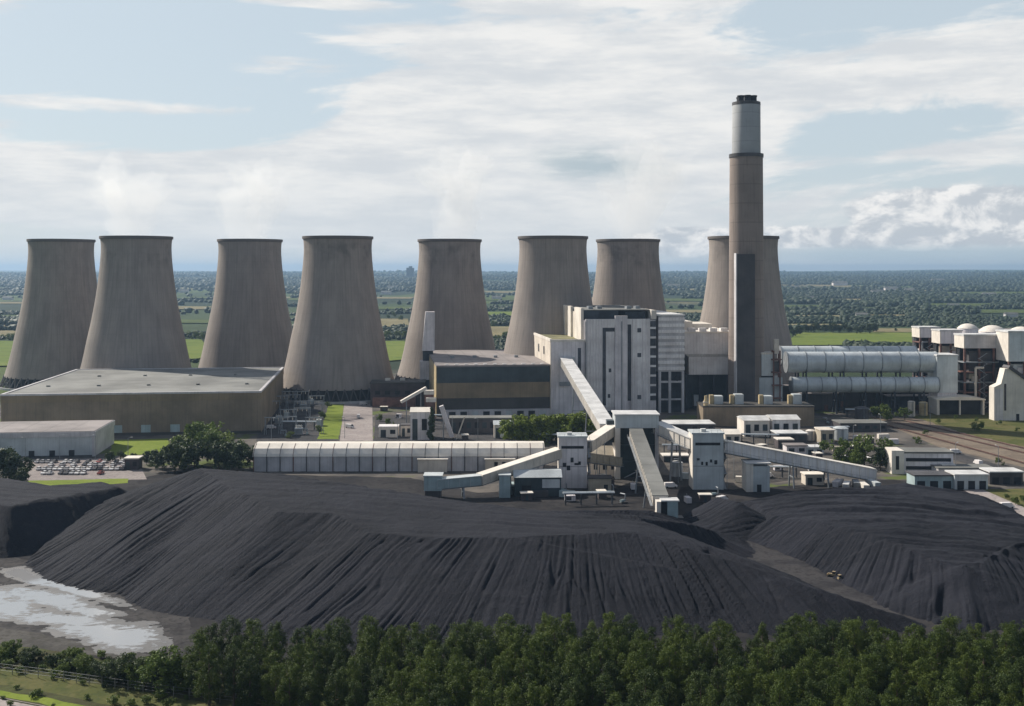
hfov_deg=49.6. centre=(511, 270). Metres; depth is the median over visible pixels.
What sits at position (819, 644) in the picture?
pine tree
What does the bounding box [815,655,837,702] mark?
pine tree
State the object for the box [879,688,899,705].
pine tree
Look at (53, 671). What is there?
shrub
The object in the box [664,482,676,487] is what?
van
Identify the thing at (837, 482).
lorry
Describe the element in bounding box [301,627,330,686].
pine tree
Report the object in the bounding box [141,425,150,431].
roller door
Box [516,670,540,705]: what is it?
pine tree
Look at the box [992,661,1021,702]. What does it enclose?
pine tree
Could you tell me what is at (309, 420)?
switchyard gantry
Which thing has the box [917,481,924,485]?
bay door
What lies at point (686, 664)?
pine tree
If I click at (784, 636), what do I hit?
pine tree
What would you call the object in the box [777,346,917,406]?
flue duct
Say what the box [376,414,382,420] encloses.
hedge shrub
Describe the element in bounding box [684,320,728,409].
precipitator house
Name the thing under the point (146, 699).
shrub
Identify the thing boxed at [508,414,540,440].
broadleaf tree
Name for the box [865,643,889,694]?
pine tree
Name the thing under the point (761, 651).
pine tree
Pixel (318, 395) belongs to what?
switchyard gantry
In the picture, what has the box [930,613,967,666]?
pine tree
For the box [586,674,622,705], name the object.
pine tree
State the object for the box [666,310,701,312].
field
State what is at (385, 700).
pine tree
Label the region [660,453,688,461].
site cabin
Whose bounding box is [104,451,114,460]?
hedge shrub
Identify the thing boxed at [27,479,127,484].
grass strip
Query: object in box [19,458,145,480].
car park
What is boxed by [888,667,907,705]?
pine tree
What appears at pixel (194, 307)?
field
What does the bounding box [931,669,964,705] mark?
pine tree
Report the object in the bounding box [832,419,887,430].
store shed
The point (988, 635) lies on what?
pine tree
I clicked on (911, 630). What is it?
pine tree
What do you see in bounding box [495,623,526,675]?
pine tree
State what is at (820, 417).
ground
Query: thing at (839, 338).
field
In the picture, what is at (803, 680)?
pine tree
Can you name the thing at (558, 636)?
pine tree
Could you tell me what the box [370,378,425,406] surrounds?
control block
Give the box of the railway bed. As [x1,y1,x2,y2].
[869,416,1023,466]
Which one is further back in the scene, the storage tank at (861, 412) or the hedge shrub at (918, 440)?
the storage tank at (861, 412)
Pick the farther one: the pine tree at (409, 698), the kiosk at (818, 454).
the kiosk at (818, 454)
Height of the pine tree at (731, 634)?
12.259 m
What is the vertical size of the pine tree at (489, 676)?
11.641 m
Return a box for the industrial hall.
[0,367,283,435]
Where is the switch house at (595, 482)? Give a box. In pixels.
[587,475,611,490]
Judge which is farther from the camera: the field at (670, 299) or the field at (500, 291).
the field at (500, 291)
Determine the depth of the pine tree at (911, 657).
225.88 m
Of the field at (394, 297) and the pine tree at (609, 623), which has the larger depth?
the field at (394, 297)
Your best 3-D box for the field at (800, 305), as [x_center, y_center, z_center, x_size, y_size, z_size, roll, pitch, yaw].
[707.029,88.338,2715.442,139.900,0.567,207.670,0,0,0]
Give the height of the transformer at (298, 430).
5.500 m
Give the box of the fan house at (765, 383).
[759,352,782,400]
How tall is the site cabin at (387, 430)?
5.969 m
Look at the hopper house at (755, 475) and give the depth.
450.40 m
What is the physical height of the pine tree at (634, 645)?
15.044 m
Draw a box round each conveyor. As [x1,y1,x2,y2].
[437,474,481,498]
[476,447,561,494]
[560,357,611,431]
[587,424,614,474]
[587,453,623,474]
[627,428,668,507]
[651,421,690,481]
[724,439,876,487]
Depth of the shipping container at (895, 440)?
573.87 m
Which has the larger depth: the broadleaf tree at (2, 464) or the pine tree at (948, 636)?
the broadleaf tree at (2, 464)
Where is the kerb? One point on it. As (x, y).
(23, 702)
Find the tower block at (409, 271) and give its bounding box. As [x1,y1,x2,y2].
[406,266,413,276]
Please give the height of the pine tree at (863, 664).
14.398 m
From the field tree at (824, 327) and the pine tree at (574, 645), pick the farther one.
the field tree at (824, 327)
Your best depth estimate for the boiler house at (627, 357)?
697.01 m
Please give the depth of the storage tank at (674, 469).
483.24 m
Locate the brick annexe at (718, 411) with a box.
[696,393,814,425]
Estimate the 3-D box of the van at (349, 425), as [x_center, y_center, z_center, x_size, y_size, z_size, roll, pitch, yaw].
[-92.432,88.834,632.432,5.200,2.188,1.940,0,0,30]
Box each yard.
[16,465,1023,674]
[256,402,337,440]
[374,414,544,441]
[549,426,884,487]
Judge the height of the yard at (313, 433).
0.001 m
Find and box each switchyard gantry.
[264,417,282,434]
[278,416,296,433]
[279,409,297,424]
[281,391,296,404]
[285,394,300,406]
[293,400,309,415]
[293,407,310,423]
[294,391,308,404]
[304,417,323,434]
[306,400,322,415]
[309,395,324,409]
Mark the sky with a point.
(892, 131)
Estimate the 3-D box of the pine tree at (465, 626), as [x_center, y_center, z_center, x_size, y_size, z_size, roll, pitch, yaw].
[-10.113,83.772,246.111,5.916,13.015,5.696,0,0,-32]
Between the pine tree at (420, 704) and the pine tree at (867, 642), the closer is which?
the pine tree at (420, 704)
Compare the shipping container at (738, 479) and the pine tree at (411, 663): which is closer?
the pine tree at (411, 663)
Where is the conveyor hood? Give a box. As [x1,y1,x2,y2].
[423,472,443,497]
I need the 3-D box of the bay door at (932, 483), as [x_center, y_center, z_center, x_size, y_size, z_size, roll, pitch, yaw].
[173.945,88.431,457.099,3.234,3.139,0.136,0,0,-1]
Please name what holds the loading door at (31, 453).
in the store shed at (75, 439)
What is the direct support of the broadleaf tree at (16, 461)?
on the grass strip at (62, 482)
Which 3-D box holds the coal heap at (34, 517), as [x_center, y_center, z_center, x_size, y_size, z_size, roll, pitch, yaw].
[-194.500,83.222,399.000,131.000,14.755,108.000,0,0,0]
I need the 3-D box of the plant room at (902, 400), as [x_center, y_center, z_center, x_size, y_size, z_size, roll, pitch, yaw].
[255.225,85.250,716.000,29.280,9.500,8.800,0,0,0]
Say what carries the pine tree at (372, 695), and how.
on the scrub ground at (93, 680)
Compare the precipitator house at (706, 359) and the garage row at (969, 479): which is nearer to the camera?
the garage row at (969, 479)
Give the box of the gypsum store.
[989,364,1023,420]
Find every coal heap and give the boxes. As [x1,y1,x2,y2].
[0,478,128,557]
[25,468,925,652]
[682,497,765,540]
[741,483,1023,632]
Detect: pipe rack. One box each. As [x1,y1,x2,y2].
[281,420,316,429]
[563,491,614,505]
[662,444,688,453]
[741,433,778,443]
[769,465,810,477]
[845,408,877,416]
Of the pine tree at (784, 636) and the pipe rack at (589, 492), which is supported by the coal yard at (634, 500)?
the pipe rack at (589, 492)
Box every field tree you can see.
[190,331,199,338]
[197,332,205,339]
[789,328,798,336]
[795,327,802,333]
[803,324,810,332]
[808,323,818,331]
[821,324,828,330]
[827,322,837,331]
[836,325,842,331]
[846,326,852,331]
[853,326,862,332]
[864,324,873,332]
[871,323,877,330]
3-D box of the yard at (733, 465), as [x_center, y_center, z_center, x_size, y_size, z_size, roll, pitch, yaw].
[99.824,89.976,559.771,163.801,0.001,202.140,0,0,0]
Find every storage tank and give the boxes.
[672,460,682,476]
[805,429,814,440]
[833,426,848,439]
[855,406,868,418]
[907,401,914,416]
[919,401,927,415]
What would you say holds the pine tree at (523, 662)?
on the scrub ground at (93, 680)
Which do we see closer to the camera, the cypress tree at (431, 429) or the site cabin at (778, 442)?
the site cabin at (778, 442)
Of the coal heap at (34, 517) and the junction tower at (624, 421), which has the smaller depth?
the coal heap at (34, 517)
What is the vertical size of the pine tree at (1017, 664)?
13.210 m
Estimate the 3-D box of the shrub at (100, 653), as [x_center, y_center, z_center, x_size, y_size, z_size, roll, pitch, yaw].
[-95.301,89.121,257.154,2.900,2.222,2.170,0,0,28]
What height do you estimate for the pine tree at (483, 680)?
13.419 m
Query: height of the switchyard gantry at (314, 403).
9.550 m
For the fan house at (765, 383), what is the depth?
692.00 m
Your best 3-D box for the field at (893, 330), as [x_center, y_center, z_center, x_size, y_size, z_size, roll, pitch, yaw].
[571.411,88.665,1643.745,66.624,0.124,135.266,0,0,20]
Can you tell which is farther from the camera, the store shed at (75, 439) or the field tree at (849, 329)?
the field tree at (849, 329)
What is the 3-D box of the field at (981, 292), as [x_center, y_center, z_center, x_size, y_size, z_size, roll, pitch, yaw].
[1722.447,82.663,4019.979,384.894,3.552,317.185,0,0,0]
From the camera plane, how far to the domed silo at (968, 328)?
794.61 m
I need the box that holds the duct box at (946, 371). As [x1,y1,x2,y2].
[928,353,958,396]
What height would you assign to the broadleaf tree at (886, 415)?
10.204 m
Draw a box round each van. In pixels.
[345,424,353,427]
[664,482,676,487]
[950,449,961,453]
[973,459,982,463]
[999,502,1014,508]
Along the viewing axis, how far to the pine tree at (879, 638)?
233.66 m
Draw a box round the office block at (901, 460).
[885,447,955,473]
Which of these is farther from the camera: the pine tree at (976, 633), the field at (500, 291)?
the field at (500, 291)
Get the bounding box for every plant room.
[783,384,928,406]
[790,392,840,409]
[883,394,928,409]
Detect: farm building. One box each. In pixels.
[2,296,13,299]
[178,289,188,292]
[381,291,391,293]
[491,296,501,298]
[832,281,847,284]
[884,286,897,289]
[982,292,995,294]
[1003,312,1017,316]
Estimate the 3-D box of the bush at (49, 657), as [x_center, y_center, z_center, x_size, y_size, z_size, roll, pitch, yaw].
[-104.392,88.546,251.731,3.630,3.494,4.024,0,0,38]
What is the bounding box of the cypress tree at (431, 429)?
[426,407,434,440]
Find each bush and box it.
[0,639,22,654]
[0,647,11,660]
[17,648,33,657]
[19,648,41,665]
[25,645,38,662]
[34,651,47,659]
[44,653,60,666]
[54,662,70,676]
[56,651,68,658]
[58,658,75,671]
[62,646,79,657]
[70,654,93,674]
[88,656,123,686]
[90,661,112,681]
[100,652,148,685]
[124,660,158,687]
[134,645,185,692]
[135,665,162,689]
[176,671,197,690]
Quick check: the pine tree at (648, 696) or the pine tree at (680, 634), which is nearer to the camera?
the pine tree at (648, 696)
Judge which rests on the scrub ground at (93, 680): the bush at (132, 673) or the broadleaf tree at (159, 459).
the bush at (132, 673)
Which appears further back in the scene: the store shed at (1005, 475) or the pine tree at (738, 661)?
the store shed at (1005, 475)
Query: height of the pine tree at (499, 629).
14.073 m
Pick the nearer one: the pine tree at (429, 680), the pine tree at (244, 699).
the pine tree at (429, 680)
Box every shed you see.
[0,420,114,457]
[252,441,543,471]
[449,415,511,432]
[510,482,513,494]
[513,468,561,496]
[662,420,715,431]
[770,430,807,441]
[814,427,834,442]
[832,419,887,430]
[927,394,985,414]
[930,464,991,470]
[979,467,1023,483]
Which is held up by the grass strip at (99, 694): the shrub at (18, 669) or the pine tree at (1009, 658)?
the shrub at (18, 669)
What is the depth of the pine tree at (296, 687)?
219.84 m
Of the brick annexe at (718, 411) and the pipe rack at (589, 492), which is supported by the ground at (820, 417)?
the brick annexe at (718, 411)
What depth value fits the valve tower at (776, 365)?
690.13 m
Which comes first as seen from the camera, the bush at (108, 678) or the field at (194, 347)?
the bush at (108, 678)
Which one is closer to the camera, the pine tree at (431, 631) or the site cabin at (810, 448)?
the pine tree at (431, 631)
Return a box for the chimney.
[728,95,763,400]
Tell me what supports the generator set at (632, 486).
on the coal yard at (634, 500)
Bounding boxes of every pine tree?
[181,632,217,690]
[189,626,210,679]
[192,642,224,705]
[203,623,223,657]
[210,615,243,678]
[220,636,249,684]
[221,645,245,705]
[222,635,245,683]
[235,654,262,705]
[237,636,267,692]
[241,618,263,663]
[250,630,270,676]
[258,649,283,701]
[260,661,290,705]
[261,628,287,677]
[263,621,288,661]
[273,663,303,705]
[285,627,305,671]
[285,643,309,698]
[292,625,317,659]
[297,670,323,705]
[299,651,327,705]
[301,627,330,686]
[319,621,338,662]
[320,641,350,697]
[322,670,349,705]
[324,626,349,670]
[324,652,347,698]
[328,616,354,668]
[335,654,365,705]
[343,680,365,705]
[348,656,377,705]
[355,615,380,661]
[355,622,378,678]
[355,631,380,695]
[363,666,391,704]
[367,690,384,705]
[373,641,398,694]
[373,686,394,705]
[375,628,388,662]
[375,649,401,691]
[378,625,403,674]
[383,662,402,702]
[386,696,406,705]
[387,668,416,705]
[391,624,410,671]
[397,638,425,692]
[400,652,416,691]
[401,622,428,664]
[404,678,426,705]
[410,659,450,705]
[410,696,428,705]
[411,643,441,704]
[413,668,438,700]
[423,624,444,658]
[423,649,446,689]
[423,683,453,705]
[426,640,441,654]
[435,697,449,705]
[437,644,452,672]
[441,629,467,660]
[441,654,466,694]
[441,659,472,705]
[445,622,469,680]
[446,672,466,705]
[459,620,474,659]
[461,657,480,699]
[463,623,497,672]
[463,668,497,705]
[468,620,496,662]
[469,687,494,705]
[471,667,496,701]
[472,644,496,686]
[476,639,495,686]
[483,682,503,705]
[491,612,516,650]
[491,654,514,698]
[492,660,510,702]
[493,682,523,705]
[494,630,514,676]
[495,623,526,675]
[496,649,521,692]
[505,633,526,679]
[506,656,538,701]
[506,680,526,705]
[514,623,536,654]
[516,636,544,689]
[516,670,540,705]
[520,681,547,705]
[522,631,547,667]
[532,632,557,687]
[534,611,555,660]
[535,662,556,704]
[539,684,553,705]
[541,616,567,670]
[544,666,573,702]
[549,648,569,690]
[551,677,587,705]
[552,638,584,682]
[553,689,569,705]
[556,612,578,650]
[559,634,587,666]
[560,650,585,705]
[564,698,576,705]
[565,668,591,705]
[572,653,591,701]
[577,652,607,705]
[581,619,598,661]
[581,629,601,672]
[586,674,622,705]
[588,641,614,704]
[595,611,621,669]
[595,632,614,689]
[598,660,624,705]
[603,625,633,690]
[604,691,620,705]
[608,676,627,705]
[612,652,635,694]
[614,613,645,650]
[614,636,636,680]
[618,650,651,702]
[618,698,636,705]
[623,666,664,705]
[629,627,648,676]
[632,639,659,703]
[641,690,663,705]
[645,626,661,656]
[649,698,664,705]
[652,690,674,705]
[653,667,678,700]
[655,635,674,665]
[655,642,680,687]
[655,645,686,703]
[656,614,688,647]
[661,681,681,705]
[665,634,684,681]
[672,623,695,669]
[675,634,701,683]
[676,675,699,705]
[677,653,701,700]
[684,670,717,705]
[688,624,705,658]
[693,643,713,688]
[696,636,714,679]
[700,683,720,705]
[703,619,730,673]
[704,667,726,705]
[710,650,729,702]
[716,624,740,665]
[720,655,751,699]
[720,701,736,705]
[721,687,744,705]
[723,635,744,668]
[725,665,753,705]
[741,646,772,692]
[742,636,761,669]
[745,650,769,695]
[745,669,783,705]
[747,693,772,705]
[749,673,768,703]
[754,622,772,661]
[759,640,779,671]
[767,643,798,690]
[767,667,801,705]
[770,684,788,705]
[771,624,798,658]
[773,631,796,670]
[780,612,806,656]
[781,637,802,671]
[783,665,808,705]
[792,655,818,701]
[795,610,823,651]
[796,621,823,662]
[797,629,834,681]
[801,677,826,705]
[802,647,823,684]
[807,678,834,705]
[809,697,825,705]
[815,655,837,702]
[818,618,846,656]
[821,620,835,659]
[823,646,854,675]
[823,668,852,705]
[828,677,851,704]
[832,630,849,667]
[834,693,856,705]
[835,620,866,658]
[838,616,865,652]
[839,657,863,689]
[841,620,868,668]
[843,687,869,705]
[846,644,859,680]
[848,650,885,705]
[853,667,880,701]
[854,678,874,705]
[854,686,882,705]
[860,636,876,667]
[863,619,883,644]
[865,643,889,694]
[869,627,899,679]
[875,649,892,684]
[876,692,900,705]
[877,661,903,702]
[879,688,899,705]
[881,639,922,698]
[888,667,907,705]
[889,631,902,652]
[898,622,926,674]
[899,635,935,683]
[901,657,932,701]
[901,685,923,705]
[912,682,928,705]
[913,628,929,654]
[913,671,941,705]
[921,657,943,704]
[924,627,949,668]
[924,632,948,683]
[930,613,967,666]
[931,630,955,666]
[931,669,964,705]
[936,684,958,705]
[940,657,960,682]
[942,671,969,703]
[943,658,971,704]
[948,695,966,705]
[951,641,981,696]
[953,628,974,676]
[958,652,980,705]
[965,623,986,647]
[965,639,1003,697]
[965,691,980,705]
[967,663,997,705]
[969,637,996,687]
[974,698,991,705]
[985,630,999,666]
[985,661,1005,704]
[989,668,1022,705]
[992,631,1019,681]
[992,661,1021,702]
[993,622,1023,651]
[994,634,1023,686]
[996,676,1023,705]
[998,683,1022,705]
[999,648,1020,686]
[1004,620,1019,640]
[1008,627,1023,662]
[1009,656,1023,697]
[1017,620,1023,652]
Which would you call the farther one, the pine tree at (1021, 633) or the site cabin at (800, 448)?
the site cabin at (800, 448)
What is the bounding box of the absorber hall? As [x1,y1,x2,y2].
[911,328,1011,376]
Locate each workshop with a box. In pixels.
[410,407,430,439]
[493,420,512,437]
[587,446,613,475]
[720,429,740,441]
[736,415,769,436]
[766,414,800,433]
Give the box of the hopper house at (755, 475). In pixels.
[741,459,770,491]
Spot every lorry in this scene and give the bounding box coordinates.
[832,478,843,487]
[842,481,850,486]
[852,479,859,487]
[859,481,869,487]
[865,479,880,486]
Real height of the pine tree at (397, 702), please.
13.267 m
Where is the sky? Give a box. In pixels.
[0,0,1023,271]
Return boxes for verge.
[0,690,82,705]
[985,489,1023,506]
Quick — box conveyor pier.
[498,472,510,497]
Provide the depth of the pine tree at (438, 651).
226.36 m
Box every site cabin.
[378,424,398,436]
[400,423,409,436]
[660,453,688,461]
[773,437,793,448]
[782,443,807,453]
[800,471,823,484]
[805,444,823,453]
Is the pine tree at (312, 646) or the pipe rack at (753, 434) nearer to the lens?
the pine tree at (312, 646)
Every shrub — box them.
[1,658,14,666]
[14,665,24,672]
[28,690,36,697]
[33,688,43,695]
[38,664,46,669]
[48,668,58,675]
[56,659,66,665]
[77,647,84,653]
[83,693,90,699]
[85,667,94,675]
[97,650,105,658]
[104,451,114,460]
[106,695,119,703]
[116,450,125,458]
[125,698,137,705]
[140,695,152,703]
[142,451,151,464]
[148,449,162,464]
[153,688,167,698]
[160,697,176,705]
[285,431,294,437]
[315,425,322,431]
[319,412,325,417]
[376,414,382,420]
[385,418,394,423]
[912,436,921,442]
[969,422,980,430]
[995,457,1004,464]
[1010,497,1018,504]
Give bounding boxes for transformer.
[273,414,282,423]
[283,410,289,418]
[293,424,304,434]
[299,401,307,409]
[315,416,322,425]
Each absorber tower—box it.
[911,326,939,376]
[931,329,962,353]
[953,333,999,409]
[995,329,1023,374]
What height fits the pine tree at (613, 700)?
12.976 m
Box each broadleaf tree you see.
[0,446,18,477]
[0,450,11,477]
[1,455,35,479]
[9,467,30,480]
[150,451,166,470]
[159,442,184,472]
[169,435,193,458]
[171,439,211,469]
[176,421,221,467]
[191,421,230,461]
[193,427,229,463]
[203,440,241,469]
[217,432,244,445]
[223,440,244,468]
[228,442,251,470]
[244,445,254,468]
[497,419,523,439]
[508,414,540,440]
[519,414,554,440]
[529,414,558,441]
[539,414,572,441]
[555,412,582,431]
[565,411,592,433]
[573,414,596,435]
[818,437,852,461]
[844,434,894,465]
[869,403,892,419]
[870,446,888,470]
[872,406,882,417]
[894,407,912,419]
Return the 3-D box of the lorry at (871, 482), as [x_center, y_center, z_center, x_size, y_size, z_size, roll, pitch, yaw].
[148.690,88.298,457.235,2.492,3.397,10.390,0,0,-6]
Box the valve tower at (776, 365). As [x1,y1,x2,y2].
[771,339,781,400]
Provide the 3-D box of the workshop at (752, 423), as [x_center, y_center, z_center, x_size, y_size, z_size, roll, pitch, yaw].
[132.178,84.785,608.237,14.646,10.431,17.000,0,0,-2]
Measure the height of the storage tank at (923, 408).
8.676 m
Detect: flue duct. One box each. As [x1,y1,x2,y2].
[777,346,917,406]
[783,351,937,412]
[789,376,940,413]
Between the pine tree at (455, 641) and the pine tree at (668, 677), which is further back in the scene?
the pine tree at (455, 641)
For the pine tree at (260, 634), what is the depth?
239.39 m
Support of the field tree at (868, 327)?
on the field at (839, 338)
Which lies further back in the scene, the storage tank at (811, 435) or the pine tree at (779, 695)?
the storage tank at (811, 435)
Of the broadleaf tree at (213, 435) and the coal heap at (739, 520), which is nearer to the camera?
the coal heap at (739, 520)
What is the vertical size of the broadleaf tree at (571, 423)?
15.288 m
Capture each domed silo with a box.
[957,323,977,332]
[978,325,1002,332]
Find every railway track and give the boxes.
[887,425,1023,463]
[895,422,1023,453]
[905,421,1023,448]
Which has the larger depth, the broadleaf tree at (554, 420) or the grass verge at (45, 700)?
the broadleaf tree at (554, 420)
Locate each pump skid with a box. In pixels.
[618,493,627,503]
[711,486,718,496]
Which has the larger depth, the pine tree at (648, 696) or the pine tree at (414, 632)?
the pine tree at (414, 632)
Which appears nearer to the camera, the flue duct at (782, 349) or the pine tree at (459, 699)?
the pine tree at (459, 699)
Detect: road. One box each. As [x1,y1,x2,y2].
[0,699,33,705]
[340,403,372,440]
[746,541,904,614]
[953,453,1003,466]
[964,490,1023,515]
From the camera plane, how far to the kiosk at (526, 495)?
433.40 m
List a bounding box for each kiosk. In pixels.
[380,406,387,410]
[461,434,468,440]
[520,491,533,500]
[596,489,606,498]
[698,493,711,501]
[812,451,822,457]
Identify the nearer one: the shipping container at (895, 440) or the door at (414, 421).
the shipping container at (895, 440)
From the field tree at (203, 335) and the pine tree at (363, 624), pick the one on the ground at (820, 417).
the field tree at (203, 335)
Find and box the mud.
[0,557,194,656]
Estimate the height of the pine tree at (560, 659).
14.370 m
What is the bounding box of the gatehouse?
[123,456,143,469]
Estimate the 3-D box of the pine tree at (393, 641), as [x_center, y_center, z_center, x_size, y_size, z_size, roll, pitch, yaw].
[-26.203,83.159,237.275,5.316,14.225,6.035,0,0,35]
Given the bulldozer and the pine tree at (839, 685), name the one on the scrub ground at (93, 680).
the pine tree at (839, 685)
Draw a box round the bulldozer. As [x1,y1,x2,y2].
[827,571,835,576]
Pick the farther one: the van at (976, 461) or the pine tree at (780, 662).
the van at (976, 461)
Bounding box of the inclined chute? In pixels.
[439,405,464,438]
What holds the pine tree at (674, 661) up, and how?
on the scrub ground at (93, 680)
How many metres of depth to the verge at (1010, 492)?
446.92 m
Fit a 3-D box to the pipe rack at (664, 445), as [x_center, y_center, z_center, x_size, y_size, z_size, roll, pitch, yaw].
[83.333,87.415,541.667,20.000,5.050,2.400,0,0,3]
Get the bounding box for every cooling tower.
[0,239,96,390]
[80,235,191,368]
[198,239,292,367]
[283,235,393,403]
[395,239,495,378]
[504,235,592,355]
[592,239,665,310]
[700,235,799,383]
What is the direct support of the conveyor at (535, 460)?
on the coal yard at (634, 500)
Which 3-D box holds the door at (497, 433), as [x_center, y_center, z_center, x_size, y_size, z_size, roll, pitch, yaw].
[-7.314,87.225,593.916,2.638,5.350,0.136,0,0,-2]
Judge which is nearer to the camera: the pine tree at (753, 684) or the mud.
the pine tree at (753, 684)
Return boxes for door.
[29,451,33,456]
[49,450,54,456]
[69,450,73,456]
[114,425,121,432]
[126,462,129,469]
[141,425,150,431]
[170,424,179,431]
[381,430,385,436]
[412,419,417,439]
[451,422,455,432]
[496,428,500,437]
[522,485,530,490]
[746,424,750,435]
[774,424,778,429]
[807,478,812,484]
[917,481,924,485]
[930,481,937,486]
[943,481,950,488]
[957,481,963,489]
[968,481,974,489]
[979,481,985,488]
[992,477,998,483]
[1003,477,1009,483]
[1014,477,1020,483]
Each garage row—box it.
[905,471,952,488]
[945,470,989,489]
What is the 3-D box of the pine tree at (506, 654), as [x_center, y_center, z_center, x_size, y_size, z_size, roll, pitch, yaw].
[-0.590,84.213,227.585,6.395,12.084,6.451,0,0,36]
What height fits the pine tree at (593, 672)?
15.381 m
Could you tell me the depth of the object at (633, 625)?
242.67 m
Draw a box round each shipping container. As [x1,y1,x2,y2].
[532,490,547,497]
[559,490,575,497]
[667,446,678,449]
[682,472,688,478]
[736,476,741,482]
[877,433,889,438]
[888,438,898,443]
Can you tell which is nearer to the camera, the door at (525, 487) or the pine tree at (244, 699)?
the pine tree at (244, 699)
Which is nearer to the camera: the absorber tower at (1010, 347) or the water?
the water
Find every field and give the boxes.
[0,302,21,303]
[0,331,14,336]
[0,341,12,365]
[178,306,211,308]
[181,320,208,322]
[185,339,203,358]
[377,297,413,298]
[378,307,409,308]
[381,319,408,326]
[385,341,404,360]
[484,291,514,292]
[485,298,513,299]
[488,312,511,315]
[491,326,508,335]
[664,298,702,300]
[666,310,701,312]
[784,305,818,306]
[791,332,911,344]
[873,328,911,331]
[930,303,989,305]
[947,292,1023,293]
[981,309,1023,312]
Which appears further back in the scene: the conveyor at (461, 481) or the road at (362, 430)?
the road at (362, 430)
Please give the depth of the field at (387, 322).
1873.26 m
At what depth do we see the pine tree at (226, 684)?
227.39 m
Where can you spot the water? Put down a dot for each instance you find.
(85, 621)
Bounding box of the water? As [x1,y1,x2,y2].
[0,566,172,654]
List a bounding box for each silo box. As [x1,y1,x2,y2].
[424,390,433,406]
[426,397,435,419]
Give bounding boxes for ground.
[0,270,1023,492]
[0,645,995,705]
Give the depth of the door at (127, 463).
499.91 m
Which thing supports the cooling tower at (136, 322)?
on the ground at (820, 417)
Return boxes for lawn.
[110,438,169,454]
[317,404,343,438]
[914,413,1023,446]
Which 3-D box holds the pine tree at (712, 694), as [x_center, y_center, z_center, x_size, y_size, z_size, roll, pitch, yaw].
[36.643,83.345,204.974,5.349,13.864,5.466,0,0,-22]
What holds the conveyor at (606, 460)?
on the yard at (733, 465)
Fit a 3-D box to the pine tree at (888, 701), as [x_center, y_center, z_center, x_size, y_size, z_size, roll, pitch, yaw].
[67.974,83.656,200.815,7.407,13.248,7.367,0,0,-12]
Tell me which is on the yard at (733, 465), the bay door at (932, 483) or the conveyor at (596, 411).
the conveyor at (596, 411)
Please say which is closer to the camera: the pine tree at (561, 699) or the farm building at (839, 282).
the pine tree at (561, 699)
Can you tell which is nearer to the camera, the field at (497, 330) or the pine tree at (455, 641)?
the pine tree at (455, 641)
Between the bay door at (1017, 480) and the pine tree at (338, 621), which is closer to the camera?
the pine tree at (338, 621)
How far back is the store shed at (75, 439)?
535.75 m
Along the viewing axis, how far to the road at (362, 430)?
651.17 m
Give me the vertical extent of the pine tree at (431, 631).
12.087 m
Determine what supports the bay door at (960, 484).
in the garage row at (969, 479)
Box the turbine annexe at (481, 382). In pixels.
[429,350,550,417]
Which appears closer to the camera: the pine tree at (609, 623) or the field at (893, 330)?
the pine tree at (609, 623)
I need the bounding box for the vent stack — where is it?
[703,396,708,405]
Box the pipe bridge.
[400,387,426,422]
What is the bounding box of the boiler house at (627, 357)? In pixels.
[534,305,684,414]
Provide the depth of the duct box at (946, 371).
697.00 m
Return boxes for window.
[422,419,426,429]
[482,422,486,427]
[561,446,583,448]
[695,443,719,444]
[754,424,758,430]
[783,424,788,429]
[793,424,797,429]
[896,456,898,469]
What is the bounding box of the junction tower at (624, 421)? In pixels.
[606,410,659,478]
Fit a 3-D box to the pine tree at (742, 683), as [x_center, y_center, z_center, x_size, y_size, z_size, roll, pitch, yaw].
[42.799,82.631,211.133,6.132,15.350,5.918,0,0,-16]
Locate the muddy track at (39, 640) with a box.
[0,627,150,658]
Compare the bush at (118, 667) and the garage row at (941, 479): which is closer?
the bush at (118, 667)
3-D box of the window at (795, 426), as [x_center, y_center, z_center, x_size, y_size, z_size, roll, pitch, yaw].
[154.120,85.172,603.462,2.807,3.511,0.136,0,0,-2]
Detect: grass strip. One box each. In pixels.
[0,669,231,705]
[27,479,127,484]
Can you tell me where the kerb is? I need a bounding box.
[0,697,43,705]
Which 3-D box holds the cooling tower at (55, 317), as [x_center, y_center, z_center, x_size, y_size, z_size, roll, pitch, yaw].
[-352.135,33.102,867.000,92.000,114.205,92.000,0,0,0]
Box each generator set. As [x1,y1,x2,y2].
[564,494,575,501]
[630,483,635,489]
[684,493,691,503]
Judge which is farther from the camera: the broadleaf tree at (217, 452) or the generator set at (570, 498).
the broadleaf tree at (217, 452)
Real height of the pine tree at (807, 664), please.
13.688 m
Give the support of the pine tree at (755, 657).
on the scrub ground at (93, 680)
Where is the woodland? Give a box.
[0,270,1023,362]
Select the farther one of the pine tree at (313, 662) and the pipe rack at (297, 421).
the pipe rack at (297, 421)
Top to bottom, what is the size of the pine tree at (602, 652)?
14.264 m
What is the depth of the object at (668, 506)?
393.20 m
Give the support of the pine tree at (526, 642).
on the scrub ground at (93, 680)
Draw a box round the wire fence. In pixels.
[4,664,296,703]
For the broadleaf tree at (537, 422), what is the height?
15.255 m
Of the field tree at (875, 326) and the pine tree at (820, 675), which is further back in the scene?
the field tree at (875, 326)
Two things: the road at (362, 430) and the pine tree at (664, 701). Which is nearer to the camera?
the pine tree at (664, 701)
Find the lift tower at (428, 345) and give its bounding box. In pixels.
[420,311,434,389]
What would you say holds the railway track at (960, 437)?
on the railway bed
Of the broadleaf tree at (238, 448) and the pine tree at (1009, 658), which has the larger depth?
the broadleaf tree at (238, 448)
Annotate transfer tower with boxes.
[557,432,590,487]
[688,428,726,489]

